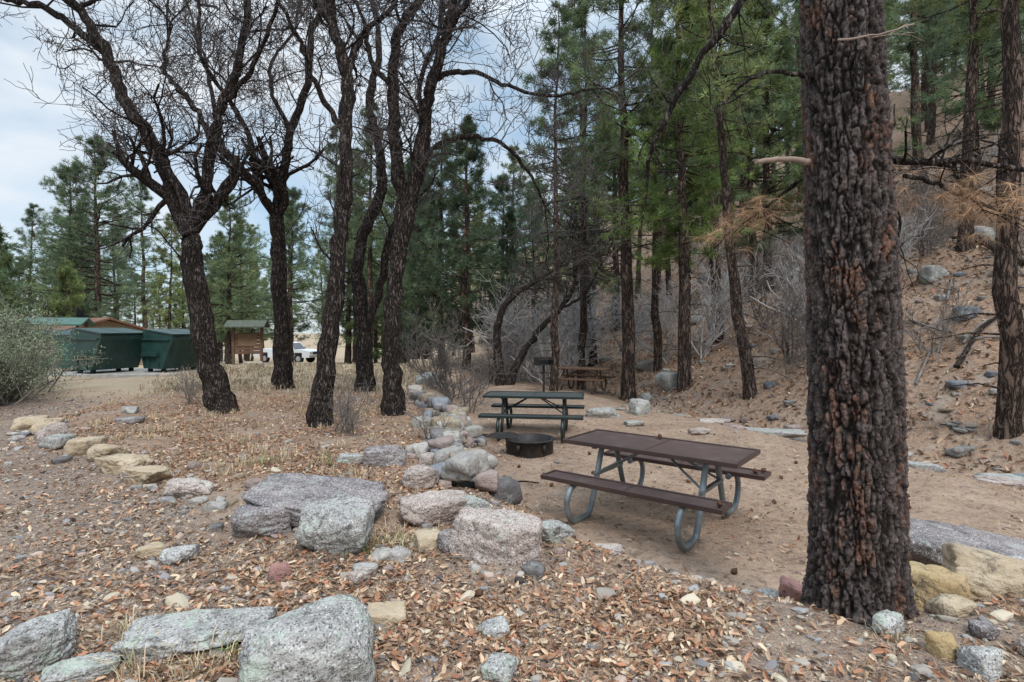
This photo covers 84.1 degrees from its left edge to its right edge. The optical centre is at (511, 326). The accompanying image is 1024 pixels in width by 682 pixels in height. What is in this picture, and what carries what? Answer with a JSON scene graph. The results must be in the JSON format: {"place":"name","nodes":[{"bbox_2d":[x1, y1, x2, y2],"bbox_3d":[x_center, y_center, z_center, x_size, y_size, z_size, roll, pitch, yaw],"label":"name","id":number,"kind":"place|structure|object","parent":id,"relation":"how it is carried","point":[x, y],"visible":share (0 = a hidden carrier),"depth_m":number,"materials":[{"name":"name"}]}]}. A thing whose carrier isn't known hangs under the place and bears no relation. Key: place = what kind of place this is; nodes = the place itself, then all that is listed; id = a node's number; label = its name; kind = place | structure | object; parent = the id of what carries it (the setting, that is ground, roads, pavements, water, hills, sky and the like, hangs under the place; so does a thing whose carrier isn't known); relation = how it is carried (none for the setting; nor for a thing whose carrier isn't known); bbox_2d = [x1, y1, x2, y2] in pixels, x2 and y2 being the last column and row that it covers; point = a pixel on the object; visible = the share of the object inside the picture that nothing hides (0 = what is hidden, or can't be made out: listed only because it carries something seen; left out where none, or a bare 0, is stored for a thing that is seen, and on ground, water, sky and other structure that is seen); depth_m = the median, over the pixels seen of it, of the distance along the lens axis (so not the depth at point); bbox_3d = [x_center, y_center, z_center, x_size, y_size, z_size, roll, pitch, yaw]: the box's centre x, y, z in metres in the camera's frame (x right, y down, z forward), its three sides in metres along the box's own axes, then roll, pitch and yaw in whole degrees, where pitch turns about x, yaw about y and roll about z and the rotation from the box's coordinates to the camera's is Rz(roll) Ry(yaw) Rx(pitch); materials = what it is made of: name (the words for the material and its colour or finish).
{"place":"outdoors","nodes":[
{"label":"outdoors","id":0,"kind":"place"},
{"bbox_2d":[133,361,431,393],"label":"tall dry grass","id":1,"kind":"structure","parent":0,"point":[341,374],"depth_m":16.03,"materials":[{"name":"beige plant"}]},
{"bbox_2d":[0,57,1023,681],"bbox_3d":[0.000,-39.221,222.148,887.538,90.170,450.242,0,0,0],"label":"ground","id":2,"kind":"structure","parent":0,"point":[946,505],"depth_m":7.17,"materials":[{"name":"soil"}]},
{"bbox_2d":[0,225,33,317],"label":"pine tree","id":3,"kind":"object","parent":2,"relation":"on","point":[7,262],"visible":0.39,"depth_m":29.97,"materials":[{"name":"green plant"}]},
{"bbox_2d":[0,608,77,680],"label":"boulder","id":4,"kind":"object","parent":2,"relation":"on","point":[37,644],"visible":0.94,"depth_m":2.61,"materials":[{"name":"grey stone"}]},
{"bbox_2d":[0,311,91,406],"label":"bush","id":5,"kind":"object","parent":2,"relation":"on","point":[8,368],"visible":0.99,"depth_m":11.43,"materials":[{"name":"green plant"}]},
{"bbox_2d":[0,271,102,388],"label":"bush","id":6,"kind":"object","parent":2,"relation":"on","point":[18,322],"visible":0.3,"depth_m":13.61,"materials":[{"name":"green plant"}]},
{"bbox_2d":[0,305,111,400],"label":"bush","id":7,"kind":"object","parent":2,"relation":"on","point":[14,393],"visible":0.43,"depth_m":12.75,"materials":[{"name":"green plant"}]},
{"bbox_2d":[36,258,87,327],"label":"pine tree","id":8,"kind":"object","parent":2,"relation":"on","point":[64,271],"visible":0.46,"depth_m":26.86,"materials":[{"name":"green plant"}]},
{"bbox_2d":[1,164,140,323],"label":"pine tree","id":9,"kind":"object","parent":2,"relation":"on","point":[61,191],"visible":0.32,"depth_m":32.98,"materials":[{"name":"green plant"}]},
{"bbox_2d":[40,652,121,681],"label":"boulder","id":10,"kind":"object","parent":2,"relation":"on","point":[84,668],"visible":0.96,"depth_m":2.57,"materials":[{"name":"grey stone"}]},
{"bbox_2d":[10,134,159,322],"bbox_3d":[-23.304,-4.149,32.297,6.939,13.340,7.124,0,0,-12],"label":"pine tree","id":11,"kind":"object","parent":2,"relation":"on","point":[106,193],"visible":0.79,"depth_m":31.58,"materials":[{"name":"green plant"}]},
{"bbox_2d":[34,303,147,364],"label":"restroom building","id":12,"kind":"structure","parent":2,"relation":"on","point":[106,322],"depth_m":26.85,"materials":[{"name":"paint"}]},
{"bbox_2d":[37,368,196,377],"bbox_3d":[-13.100,1.670,19.294,4.600,0.300,2.600,0,0,-3],"label":"concrete pad","id":13,"kind":"object","parent":2,"relation":"on","point":[123,373],"visible":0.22,"depth_m":18.32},
{"bbox_2d":[69,328,142,373],"bbox_3d":[-13.279,0.782,18.802,1.683,1.476,1.740,0,0,24],"label":"dumpster","id":14,"kind":"object","parent":13,"relation":"on","point":[122,349],"visible":0.89,"depth_m":18.34,"materials":[{"name":"metal"}]},
{"bbox_2d":[140,329,196,371],"bbox_3d":[-11.386,0.804,19.305,1.632,1.432,1.591,0,0,24],"label":"dumpster","id":15,"kind":"object","parent":13,"relation":"on","point":[163,350],"visible":0.74,"depth_m":18.79,"materials":[{"name":"metal"}]},
{"bbox_2d":[94,453,154,474],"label":"boulder","id":16,"kind":"object","parent":2,"relation":"on","point":[117,463],"visible":0.73,"depth_m":6.09,"materials":[{"name":"beige stone"}]},
{"bbox_2d":[124,465,174,483],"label":"boulder","id":17,"kind":"object","parent":2,"relation":"on","point":[148,474],"visible":0.9,"depth_m":5.70,"materials":[{"name":"beige stone"}]},
{"bbox_2d":[136,213,187,328],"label":"pine tree","id":18,"kind":"object","parent":2,"relation":"on","point":[168,319],"visible":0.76,"depth_m":32.94,"materials":[{"name":"green plant"}]},
{"bbox_2d":[0,0,345,413],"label":"oak tree","id":19,"kind":"object","parent":2,"relation":"on","point":[190,220],"visible":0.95,"depth_m":10.10,"materials":[{"name":"brown plant"}]},
{"bbox_2d":[162,477,214,497],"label":"boulder","id":20,"kind":"object","parent":2,"relation":"on","point":[177,487],"visible":0.76,"depth_m":5.27,"materials":[{"name":"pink stone"}]},
{"bbox_2d":[110,606,277,665],"bbox_3d":[-1.594,1.574,2.880,0.701,0.131,0.343,0,0,-9],"label":"boulder","id":21,"kind":"object","parent":2,"relation":"on","point":[199,627],"visible":0.89,"depth_m":2.83,"materials":[{"name":"grey stone"}]},
{"bbox_2d":[166,193,273,363],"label":"pine tree","id":22,"kind":"object","parent":2,"relation":"on","point":[237,248],"visible":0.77,"depth_m":33.83,"materials":[{"name":"green plant"}]},
{"bbox_2d":[212,217,269,362],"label":"pine tree","id":23,"kind":"object","parent":2,"relation":"on","point":[242,260],"visible":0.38,"depth_m":39.94,"materials":[{"name":"green plant"}]},
{"bbox_2d":[116,0,366,389],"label":"oak tree","id":24,"kind":"object","parent":2,"relation":"on","point":[277,177],"visible":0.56,"depth_m":13.70,"materials":[{"name":"brown plant"}]},
{"bbox_2d":[223,320,269,363],"bbox_3d":[-14.900,0.881,32.000,2.100,2.470,1.400,0,0,-10],"label":"information kiosk","id":25,"kind":"object","parent":2,"relation":"on","point":[247,341],"visible":0.94,"depth_m":31.91,"materials":[{"name":"brown wood"}]},
{"bbox_2d":[230,503,292,537],"bbox_3d":[-1.942,1.525,4.452,0.448,0.247,0.365,0,0,-17],"label":"boulder","id":26,"kind":"object","parent":2,"relation":"on","point":[248,519],"visible":0.78,"depth_m":4.32,"materials":[{"name":"stone"}]},
{"bbox_2d":[239,184,325,362],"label":"pine tree","id":27,"kind":"object","parent":2,"relation":"on","point":[293,190],"visible":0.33,"depth_m":36.84,"materials":[{"name":"green plant"}]},
{"bbox_2d":[3,412,575,578],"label":"island stones","id":28,"kind":"object","parent":2,"relation":"on","point":[528,568],"visible":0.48,"depth_m":4.84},
{"bbox_2d":[263,198,324,354],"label":"pine tree","id":29,"kind":"object","parent":2,"relation":"on","point":[288,213],"visible":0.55,"depth_m":31.08,"materials":[{"name":"green plant"}]},
{"bbox_2d":[238,594,375,681],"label":"boulder","id":30,"kind":"object","parent":2,"relation":"on","point":[329,639],"visible":1,"depth_m":2.43,"materials":[{"name":"grey stone"}]},
{"bbox_2d":[240,473,388,526],"bbox_3d":[-1.621,1.503,4.728,1.208,0.297,0.674,3,7,7],"label":"boulder","id":31,"kind":"object","parent":2,"relation":"on","point":[292,494],"visible":0.49,"depth_m":4.71,"materials":[{"name":"stone"}]},
{"bbox_2d":[296,497,374,555],"bbox_3d":[-1.295,1.513,4.157,0.550,0.433,0.496,0,0,-6],"label":"boulder","id":32,"kind":"object","parent":2,"relation":"on","point":[332,526],"visible":0.86,"depth_m":4.01,"materials":[{"name":"grey stone"}]},
{"bbox_2d":[299,125,377,312],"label":"pine tree","id":33,"kind":"object","parent":2,"relation":"on","point":[324,241],"visible":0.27,"depth_m":29.93,"materials":[{"name":"green plant"}]},
{"bbox_2d":[287,166,408,363],"bbox_3d":[-10.534,-3.920,36.282,7.124,13.340,6.939,0,0,34],"label":"pine tree","id":34,"kind":"object","parent":2,"relation":"on","point":[348,306],"visible":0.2,"depth_m":35.79,"materials":[{"name":"green plant"}]},
{"bbox_2d":[331,101,392,359],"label":"pine tree","id":35,"kind":"object","parent":2,"relation":"on","point":[372,235],"visible":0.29,"depth_m":27.66,"materials":[{"name":"green plant"}]},
{"bbox_2d":[232,0,515,427],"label":"oak tree","id":36,"kind":"object","parent":2,"relation":"on","point":[317,411],"visible":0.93,"depth_m":8.98,"materials":[{"name":"brown plant"}]},
{"bbox_2d":[363,445,406,467],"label":"boulder","id":37,"kind":"object","parent":2,"relation":"on","point":[382,455],"visible":0.81,"depth_m":6.08,"materials":[{"name":"stone"}]},
{"bbox_2d":[367,600,406,625],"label":"stone","id":38,"kind":"object","parent":2,"relation":"on","point":[385,613],"visible":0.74,"depth_m":3.07,"materials":[{"name":"beige stone"}]},
{"bbox_2d":[369,156,458,358],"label":"pine tree","id":39,"kind":"object","parent":2,"relation":"on","point":[422,308],"visible":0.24,"depth_m":24.80,"materials":[{"name":"green plant"}]},
{"bbox_2d":[402,464,438,489],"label":"boulder","id":40,"kind":"object","parent":2,"relation":"on","point":[417,477],"visible":0.9,"depth_m":5.37,"materials":[{"name":"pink stone"}]},
{"bbox_2d":[314,0,532,391],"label":"oak tree","id":41,"kind":"object","parent":2,"relation":"on","point":[363,315],"visible":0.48,"depth_m":13.43,"materials":[{"name":"brown plant"}]},
{"bbox_2d":[399,490,466,525],"bbox_3d":[-0.641,1.523,4.708,0.586,0.244,0.366,0,0,-11],"label":"boulder","id":42,"kind":"object","parent":2,"relation":"on","point":[441,507],"visible":0.84,"depth_m":4.58,"materials":[{"name":"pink stone"}]},
{"bbox_2d":[383,132,498,363],"bbox_3d":[-2.910,-3.070,23.493,4.997,10.171,4.781,0,0,-10],"label":"pine tree","id":43,"kind":"object","parent":2,"relation":"on","point":[430,208],"visible":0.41,"depth_m":23.31,"materials":[{"name":"green plant"}]},
{"bbox_2d":[400,298,496,378],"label":"bare shrub","id":44,"kind":"object","parent":2,"relation":"on","point":[414,347],"visible":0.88,"depth_m":17.00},
{"bbox_2d":[417,320,487,400],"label":"bare shrub","id":45,"kind":"object","parent":2,"relation":"on","point":[446,385],"visible":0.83,"depth_m":14.63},
{"bbox_2d":[405,385,521,504],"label":"rock wall","id":46,"kind":"structure","parent":2,"relation":"on","point":[457,458],"depth_m":6.24,"materials":[{"name":"stone"}]},
{"bbox_2d":[407,307,523,398],"bbox_3d":[-1.139,0.787,15.744,1.674,2.764,3.379,0,0,41],"label":"bare shrub","id":47,"kind":"object","parent":2,"relation":"on","point":[441,349],"visible":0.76,"depth_m":15.10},
{"bbox_2d":[403,113,532,371],"bbox_3d":[-1.698,-3.070,21.488,4.781,10.171,4.997,0,0,15],"label":"pine tree","id":48,"kind":"object","parent":2,"relation":"on","point":[454,205],"visible":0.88,"depth_m":21.27,"materials":[{"name":"green plant"}]},
{"bbox_2d":[447,352,502,412],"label":"bare shrub","id":49,"kind":"object","parent":2,"relation":"on","point":[471,393],"visible":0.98,"depth_m":13.07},
{"bbox_2d":[64,388,916,681],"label":"dry grass","id":50,"kind":"structure","parent":2,"relation":"on","point":[402,534],"depth_m":5.53,"materials":[{"name":"beige plant"}]},
{"bbox_2d":[449,507,542,565],"bbox_3d":[-0.120,1.515,4.048,0.674,0.348,0.424,3,0,5],"label":"boulder","id":51,"kind":"object","parent":2,"relation":"on","point":[497,536],"visible":0.93,"depth_m":3.90,"materials":[{"name":"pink stone"}]},
{"bbox_2d":[424,267,571,381],"bbox_3d":[-0.350,-0.094,20.669,4.866,4.292,4.216,0,0,25],"label":"bare shrub","id":52,"kind":"object","parent":2,"relation":"on","point":[506,319],"visible":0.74,"depth_m":19.85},
{"bbox_2d":[481,652,518,681],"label":"stone","id":53,"kind":"object","parent":2,"relation":"on","point":[499,667],"visible":1,"depth_m":2.58,"materials":[{"name":"grey stone"}]},
{"bbox_2d":[285,0,715,415],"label":"oak tree","id":54,"kind":"object","parent":2,"relation":"on","point":[393,397],"visible":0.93,"depth_m":9.80,"materials":[{"name":"brown plant"}]},
{"bbox_2d":[454,172,559,364],"bbox_3d":[-0.579,-2.550,27.211,5.129,9.605,4.996,0,0,39],"label":"pine tree","id":55,"kind":"object","parent":2,"relation":"on","point":[501,189],"visible":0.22,"depth_m":26.79,"materials":[{"name":"green plant"}]},
{"bbox_2d":[469,204,547,369],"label":"pine tree","id":56,"kind":"object","parent":2,"relation":"on","point":[508,218],"visible":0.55,"depth_m":23.78,"materials":[{"name":"green plant"}]},
{"bbox_2d":[0,342,1023,681],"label":"gravel","id":57,"kind":"structure","parent":2,"relation":"on","point":[180,600],"depth_m":3.35,"materials":[{"name":"gravel"}]},
{"bbox_2d":[0,87,1023,681],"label":"fallen leaves","id":58,"kind":"object","parent":57,"relation":"on","point":[630,633],"depth_m":3.43,"materials":[{"name":"plant"}]},
{"bbox_2d":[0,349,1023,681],"bbox_3d":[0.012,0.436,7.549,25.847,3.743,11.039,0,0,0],"label":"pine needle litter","id":59,"kind":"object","parent":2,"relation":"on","point":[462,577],"visible":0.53,"depth_m":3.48,"materials":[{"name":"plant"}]},
{"bbox_2d":[1,0,1023,362],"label":"distant forest","id":60,"kind":"object","parent":2,"relation":"on","point":[935,58],"visible":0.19,"depth_m":34.41,"materials":[{"name":"plant"}]},
{"bbox_2d":[482,431,554,458],"bbox_3d":[0.086,1.845,8.931,1.190,0.330,0.800,0,0,-6],"label":"fire ring","id":61,"kind":"object","parent":2,"relation":"on","point":[529,445],"visible":0.93,"depth_m":8.72,"materials":[{"name":"metal"}]},
{"bbox_2d":[478,391,583,442],"bbox_3d":[0.420,1.638,10.600,1.830,0.763,1.766,0,0,8],"label":"picnic table","id":62,"kind":"object","parent":2,"relation":"on","point":[506,406],"visible":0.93,"depth_m":10.35,"materials":[{"name":"green"}]},
{"bbox_2d":[486,179,576,365],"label":"pine tree","id":63,"kind":"object","parent":2,"relation":"on","point":[528,193],"visible":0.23,"depth_m":30.61,"materials":[{"name":"green plant"}]},
{"bbox_2d":[501,312,605,385],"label":"bare shrub","id":64,"kind":"object","parent":2,"relation":"on","point":[536,370],"visible":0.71,"depth_m":19.48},
{"bbox_2d":[504,0,614,390],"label":"pine tree","id":65,"kind":"object","parent":2,"relation":"on","point":[554,369],"visible":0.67,"depth_m":17.32,"materials":[{"name":"green plant"}]},
{"bbox_2d":[518,146,620,325],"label":"pine tree","id":66,"kind":"object","parent":2,"relation":"on","point":[568,206],"visible":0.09,"depth_m":32.72,"materials":[{"name":"green plant"}]},
{"bbox_2d":[507,286,639,384],"bbox_3d":[2.193,0.210,21.455,4.216,4.292,4.866,0,0,-25],"label":"bare shrub","id":67,"kind":"object","parent":2,"relation":"on","point":[575,325],"visible":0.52,"depth_m":22.07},
{"bbox_2d":[531,0,629,389],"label":"pine tree","id":68,"kind":"object","parent":2,"relation":"on","point":[582,12],"visible":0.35,"depth_m":20.63,"materials":[{"name":"green plant"}]},
{"bbox_2d":[546,366,615,393],"bbox_3d":[2.250,1.709,18.300,1.830,0.763,1.766,0,0,25],"label":"picnic table","id":69,"kind":"object","parent":2,"relation":"on","point":[601,378],"visible":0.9,"depth_m":18.22,"materials":[{"name":"brown wood"}]},
{"bbox_2d":[490,152,674,385],"bbox_3d":[2.327,-1.941,19.413,6.958,8.035,4.499,0,0,-41],"label":"oak tree","id":70,"kind":"object","parent":2,"relation":"on","point":[501,380],"visible":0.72,"depth_m":18.79,"materials":[{"name":"brown plant"}]},
{"bbox_2d":[541,0,628,366],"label":"pine tree","id":71,"kind":"object","parent":2,"relation":"on","point":[570,88],"visible":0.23,"depth_m":23.76,"materials":[{"name":"green plant"}]},
{"bbox_2d":[559,88,677,331],"bbox_3d":[5.765,-6.008,29.834,7.124,13.340,6.939,0,0,2],"label":"pine tree","id":72,"kind":"object","parent":2,"relation":"on","point":[617,271],"visible":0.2,"depth_m":29.77,"materials":[{"name":"green plant"}]},
{"bbox_2d":[569,275,672,359],"bbox_3d":[3.954,-0.219,21.876,4.055,3.577,3.513,0,0,-2],"label":"bare shrub","id":73,"kind":"object","parent":2,"relation":"on","point":[636,320],"visible":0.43,"depth_m":21.49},
{"bbox_2d":[547,0,736,400],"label":"pine tree","id":74,"kind":"object","parent":2,"relation":"on","point":[628,392],"visible":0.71,"depth_m":17.44,"materials":[{"name":"green plant"}]},
{"bbox_2d":[541,429,770,551],"bbox_3d":[1.500,1.595,5.870,1.830,0.763,1.766,0,0,38],"label":"picnic table","id":75,"kind":"object","parent":2,"relation":"on","point":[719,460],"visible":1,"depth_m":5.66,"materials":[{"name":"brown"}]},
{"bbox_2d":[609,0,707,372],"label":"pine tree","id":76,"kind":"object","parent":2,"relation":"on","point":[658,344],"visible":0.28,"depth_m":19.33,"materials":[{"name":"green plant"}]},
{"bbox_2d":[634,289,705,363],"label":"bare shrub","id":77,"kind":"object","parent":2,"relation":"on","point":[649,348],"visible":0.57,"depth_m":19.86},
{"bbox_2d":[586,0,762,392],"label":"pine tree","id":78,"kind":"object","parent":2,"relation":"on","point":[696,183],"visible":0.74,"depth_m":16.64,"materials":[{"name":"green plant"}]},
{"bbox_2d":[647,25,735,311],"bbox_3d":[8.232,-7.552,25.995,4.394,14.746,5.407,0,0,16],"label":"pine tree","id":79,"kind":"object","parent":2,"relation":"on","point":[693,202],"visible":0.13,"depth_m":25.61,"materials":[{"name":"green plant"}]},
{"bbox_2d":[627,0,767,343],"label":"pine tree","id":80,"kind":"object","parent":2,"relation":"on","point":[714,202],"visible":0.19,"depth_m":19.42,"materials":[{"name":"green plant"}]},
{"bbox_2d":[646,254,784,358],"bbox_3d":[6.376,-0.701,17.968,3.513,3.577,4.055,0,0,-8],"label":"bare shrub","id":81,"kind":"object","parent":2,"relation":"on","point":[710,342],"visible":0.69,"depth_m":18.49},
{"bbox_2d":[646,0,799,399],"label":"pine tree","id":82,"kind":"object","parent":2,"relation":"on","point":[747,373],"visible":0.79,"depth_m":14.04,"materials":[{"name":"green plant"}]},
{"bbox_2d":[670,242,781,341],"bbox_3d":[6.596,-1.224,19.612,4.055,3.577,3.513,0,0,-33],"label":"bare shrub","id":83,"kind":"object","parent":2,"relation":"on","point":[722,283],"visible":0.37,"depth_m":19.41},
{"bbox_2d":[684,0,803,301],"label":"pine tree","id":84,"kind":"object","parent":2,"relation":"on","point":[748,8],"visible":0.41,"depth_m":22.43,"materials":[{"name":"green plant"}]},
{"bbox_2d":[709,286,806,377],"bbox_3d":[6.509,0.191,14.226,3.041,2.488,1.506,0,0,-11],"label":"bare shrub","id":85,"kind":"object","parent":2,"relation":"on","point":[801,337],"visible":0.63,"depth_m":14.21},
{"bbox_2d":[723,231,805,331],"bbox_3d":[8.686,-1.369,18.194,4.055,3.317,2.008,0,0,-36],"label":"bare shrub","id":86,"kind":"object","parent":2,"relation":"on","point":[761,316],"visible":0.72,"depth_m":17.61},
{"bbox_2d":[745,245,806,326],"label":"bare shrub","id":87,"kind":"object","parent":2,"relation":"on","point":[792,282],"visible":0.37,"depth_m":15.86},
{"bbox_2d":[758,250,806,364],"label":"bare shrub","id":88,"kind":"object","parent":2,"relation":"on","point":[789,319],"visible":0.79,"depth_m":14.51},
{"bbox_2d":[573,380,1022,456],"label":"creek stones","id":89,"kind":"object","parent":2,"relation":"on","point":[960,451],"visible":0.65,"depth_m":10.76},
{"bbox_2d":[598,101,1023,388],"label":"hillside rocks","id":90,"kind":"object","parent":2,"relation":"on","point":[647,364],"visible":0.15,"depth_m":16.70,"materials":[{"name":"stone"}]},
{"bbox_2d":[615,0,1023,626],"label":"pine tree","id":91,"kind":"object","parent":2,"relation":"on","point":[857,570],"visible":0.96,"depth_m":3.18,"materials":[{"name":"brown plant"}]},
{"bbox_2d":[776,0,924,177],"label":"pine tree","id":92,"kind":"object","parent":2,"relation":"on","point":[896,59],"visible":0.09,"depth_m":20.23,"materials":[{"name":"green plant"}]},
{"bbox_2d":[872,609,904,635],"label":"stone","id":93,"kind":"object","parent":2,"relation":"on","point":[886,619],"visible":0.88,"depth_m":2.97,"materials":[{"name":"grey stone"}]},
{"bbox_2d":[902,174,961,259],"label":"bare shrub","id":94,"kind":"object","parent":2,"relation":"on","point":[930,236],"visible":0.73,"depth_m":17.08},
{"bbox_2d":[909,561,972,610],"bbox_3d":[2.638,1.677,3.558,0.426,0.297,0.340,6,1,11],"label":"boulder","id":95,"kind":"object","parent":2,"relation":"on","point":[930,581],"visible":0.41,"depth_m":3.47,"materials":[{"name":"yellow stone"}]},
{"bbox_2d":[925,631,957,661],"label":"stone","id":96,"kind":"object","parent":2,"relation":"on","point":[942,644],"visible":0.87,"depth_m":2.76,"materials":[{"name":"yellow stone"}]},
{"bbox_2d":[902,284,982,359],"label":"bare shrub","id":97,"kind":"object","parent":2,"relation":"on","point":[945,306],"visible":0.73,"depth_m":12.33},
{"bbox_2d":[923,593,976,617],"bbox_3d":[2.494,1.592,3.229,0.201,0.097,0.174,0,0,-11],"label":"stone","id":98,"kind":"object","parent":2,"relation":"on","point":[955,605],"visible":0.94,"depth_m":3.19,"materials":[{"name":"beige stone"}]},
{"bbox_2d":[885,0,1023,251],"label":"pine tree","id":99,"kind":"object","parent":2,"relation":"on","point":[976,36],"visible":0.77,"depth_m":16.86,"materials":[{"name":"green plant"}]},
{"bbox_2d":[909,518,1023,565],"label":"boulder","id":100,"kind":"object","parent":2,"relation":"on","point":[928,538],"visible":0.33,"depth_m":4.50,"materials":[{"name":"stone"}]},
{"bbox_2d":[919,0,1023,196],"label":"pine tree","id":101,"kind":"object","parent":2,"relation":"on","point":[990,119],"visible":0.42,"depth_m":20.12,"materials":[{"name":"green plant"}]},
{"bbox_2d":[925,0,1023,439],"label":"pine tree","id":102,"kind":"object","parent":2,"relation":"on","point":[1009,409],"visible":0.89,"depth_m":8.89,"materials":[{"name":"brown plant"}]},
{"bbox_2d":[956,645,1002,681],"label":"stone","id":103,"kind":"object","parent":2,"relation":"on","point":[985,662],"visible":0.96,"depth_m":2.61,"materials":[{"name":"grey stone"}]},
{"bbox_2d":[941,542,1023,598],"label":"boulder","id":104,"kind":"object","parent":2,"relation":"on","point":[987,573],"visible":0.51,"depth_m":3.54,"materials":[{"name":"beige stone"}]},
{"bbox_2d":[0,0,1023,332],"label":"sky","id":105,"kind":"structure","parent":0,"point":[30,138],"materials":[{"name":"white"}]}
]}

